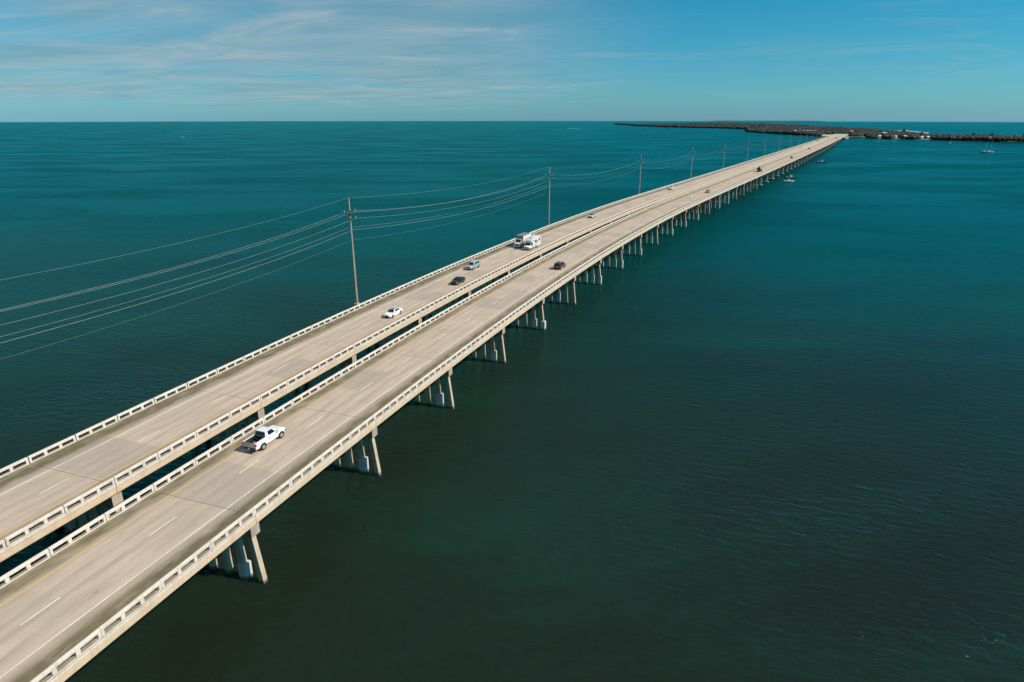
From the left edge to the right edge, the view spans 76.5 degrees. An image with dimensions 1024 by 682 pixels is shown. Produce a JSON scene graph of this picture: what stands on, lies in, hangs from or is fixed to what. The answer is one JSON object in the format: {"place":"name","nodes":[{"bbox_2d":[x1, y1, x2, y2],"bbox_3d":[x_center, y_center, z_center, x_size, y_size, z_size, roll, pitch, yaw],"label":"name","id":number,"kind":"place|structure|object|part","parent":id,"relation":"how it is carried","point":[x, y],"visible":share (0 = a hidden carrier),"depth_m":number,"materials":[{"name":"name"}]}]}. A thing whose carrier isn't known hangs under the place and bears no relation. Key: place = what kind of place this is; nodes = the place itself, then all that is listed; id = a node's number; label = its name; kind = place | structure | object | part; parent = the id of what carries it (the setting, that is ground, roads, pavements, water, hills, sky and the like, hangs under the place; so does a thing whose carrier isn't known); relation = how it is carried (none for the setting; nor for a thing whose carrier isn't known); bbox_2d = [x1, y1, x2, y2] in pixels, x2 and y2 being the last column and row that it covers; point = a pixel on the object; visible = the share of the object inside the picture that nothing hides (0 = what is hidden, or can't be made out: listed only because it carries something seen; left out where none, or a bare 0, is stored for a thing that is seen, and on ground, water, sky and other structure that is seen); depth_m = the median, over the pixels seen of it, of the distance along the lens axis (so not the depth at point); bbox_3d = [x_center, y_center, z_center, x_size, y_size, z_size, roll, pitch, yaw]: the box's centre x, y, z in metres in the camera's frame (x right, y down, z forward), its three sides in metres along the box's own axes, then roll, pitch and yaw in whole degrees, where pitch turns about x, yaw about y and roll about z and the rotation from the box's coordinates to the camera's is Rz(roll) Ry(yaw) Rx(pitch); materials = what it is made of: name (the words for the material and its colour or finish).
{"place":"outdoors","nodes":[
{"label":"outdoors","id":0,"kind":"place"},
{"bbox_2d":[0,121,1023,681],"bbox_3d":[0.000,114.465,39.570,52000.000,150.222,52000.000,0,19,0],"label":"sea","id":1,"kind":"structure","parent":0,"point":[770,431],"depth_m":114.96,"materials":[{"name":"liquid"}]},
{"bbox_2d":[242,121,301,121],"bbox_3d":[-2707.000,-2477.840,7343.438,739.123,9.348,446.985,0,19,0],"label":"distant island","id":2,"kind":"structure","parent":1,"relation":"on","point":[273,121],"depth_m":7280.23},
{"bbox_2d":[344,197,359,308],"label":"utility pole","id":3,"kind":"object","parent":1,"relation":"in","point":[355,283],"visible":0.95,"depth_m":161.08,"materials":[{"name":"concrete"}]},
{"bbox_2d":[3,154,640,279],"bbox_3d":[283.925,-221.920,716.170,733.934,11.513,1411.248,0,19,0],"label":"power line","id":4,"kind":"object","parent":3,"relation":"attached to","point":[243,227],"visible":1,"depth_m":123.26,"materials":[{"name":"metal"}]},
{"bbox_2d":[1,158,693,342],"bbox_3d":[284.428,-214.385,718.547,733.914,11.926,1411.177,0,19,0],"label":"power line","id":5,"kind":"object","parent":3,"relation":"attached to","point":[251,268],"visible":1,"depth_m":122.13,"materials":[{"name":"metal"}]},
{"bbox_2d":[1,145,767,336],"bbox_3d":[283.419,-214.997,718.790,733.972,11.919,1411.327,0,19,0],"label":"power line","id":6,"kind":"object","parent":3,"relation":"attached to","point":[258,261],"visible":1,"depth_m":125.74,"materials":[{"name":"metal"}]},
{"bbox_2d":[0,139,788,311],"bbox_3d":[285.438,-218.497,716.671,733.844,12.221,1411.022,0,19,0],"label":"power line","id":7,"kind":"object","parent":3,"relation":"attached to","point":[253,246],"visible":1,"depth_m":120.94,"materials":[{"name":"metal"}]},
{"bbox_2d":[0,137,832,562],"bbox_3d":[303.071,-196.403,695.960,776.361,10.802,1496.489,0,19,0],"label":"road bridge","id":8,"kind":"structure","parent":1,"relation":"on","point":[68,483],"depth_m":93.11,"materials":[{"name":"concrete"}]},
{"bbox_2d":[383,307,402,317],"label":"sedan","id":9,"kind":"object","parent":8,"relation":"on","point":[392,312],"visible":1,"depth_m":129.01,"materials":[{"name":"white paint"}]},
{"bbox_2d":[450,276,465,284],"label":"sedan","id":10,"kind":"object","parent":8,"relation":"on","point":[457,280],"visible":1,"depth_m":153.61,"materials":[{"name":"black paint"}]},
{"bbox_2d":[465,260,480,269],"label":"suv","id":11,"kind":"object","parent":8,"relation":"on","point":[472,264],"visible":1,"depth_m":168.25,"materials":[{"name":"silver metal"}]},
{"bbox_2d":[514,232,530,247],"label":"box truck","id":12,"kind":"object","parent":8,"relation":"on","point":[519,241],"visible":0.8,"depth_m":195.56,"materials":[{"name":"white paint"}]},
{"bbox_2d":[523,235,540,249],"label":"motorhome","id":13,"kind":"object","parent":8,"relation":"on","point":[531,241],"visible":1,"depth_m":192.38,"materials":[{"name":"white paint"}]},
{"bbox_2d":[0,137,842,681],"bbox_3d":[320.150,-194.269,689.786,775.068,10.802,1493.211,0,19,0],"label":"road bridge","id":14,"kind":"structure","parent":1,"relation":"on","point":[74,605],"depth_m":71.74,"materials":[{"name":"concrete"}]},
{"bbox_2d":[242,425,285,450],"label":"pickup truck","id":15,"kind":"object","parent":14,"relation":"on","point":[262,437],"visible":0.98,"depth_m":78.50,"materials":[{"name":"white paint"}]},
{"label":"rear window","id":16,"kind":"part","parent":15,"relation":"part of","materials":[{"name":"black glass"}]},
{"bbox_2d":[553,261,565,268],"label":"suv","id":17,"kind":"object","parent":14,"relation":"on","point":[559,264],"visible":1,"depth_m":167.53,"materials":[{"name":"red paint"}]},
{"bbox_2d":[547,167,551,227],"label":"utility pole","id":18,"kind":"object","parent":1,"relation":"in","point":[549,198],"visible":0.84,"depth_m":272.95,"materials":[{"name":"concrete"}]},
{"bbox_2d":[638,154,641,193],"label":"utility pole","id":19,"kind":"object","parent":1,"relation":"in","point":[640,174],"visible":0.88,"depth_m":374.40,"materials":[{"name":"concrete"}]},
{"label":"utility pole","id":20,"kind":"object","parent":1,"relation":"in","visible":0},
{"bbox_2d":[1,145,755,309],"bbox_3d":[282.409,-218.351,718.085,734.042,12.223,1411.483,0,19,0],"label":"power line","id":21,"kind":"object","parent":20,"relation":"attached to","point":[252,244],"visible":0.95,"depth_m":125.15,"materials":[{"name":"metal"}]},
{"bbox_2d":[6,150,759,357],"bbox_3d":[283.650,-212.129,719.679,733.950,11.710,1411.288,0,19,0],"label":"power line","id":22,"kind":"object","parent":20,"relation":"attached to","point":[248,280],"visible":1,"depth_m":120.74,"materials":[{"name":"metal"}]},
{"bbox_2d":[2,143,769,324],"bbox_3d":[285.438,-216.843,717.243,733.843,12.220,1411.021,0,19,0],"label":"power line","id":23,"kind":"object","parent":20,"relation":"attached to","point":[222,265],"visible":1,"depth_m":112.16,"materials":[{"name":"metal"}]},
{"bbox_2d":[0,0,1023,121],"label":"sky","id":24,"kind":"structure","parent":0,"point":[61,60],"materials":[{"name":"blue"}]},
{"bbox_2d":[618,124,1012,141],"bbox_3d":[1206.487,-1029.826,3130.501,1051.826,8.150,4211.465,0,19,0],"label":"island ground","id":25,"kind":"structure","parent":0,"point":[899,138],"depth_m":1438.72,"materials":[{"name":"soil"}]},
{"bbox_2d":[613,122,1023,141],"bbox_3d":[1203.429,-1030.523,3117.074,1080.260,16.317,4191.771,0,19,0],"label":"mangrove woods","id":26,"kind":"object","parent":25,"relation":"on","point":[802,129],"visible":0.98,"depth_m":1860.35,"materials":[{"name":"green plant"}]},
{"bbox_2d":[828,134,847,136],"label":"island road","id":27,"kind":"structure","parent":0,"point":[838,135],"depth_m":1583.40,"materials":[{"name":"beige concrete"}]}
]}

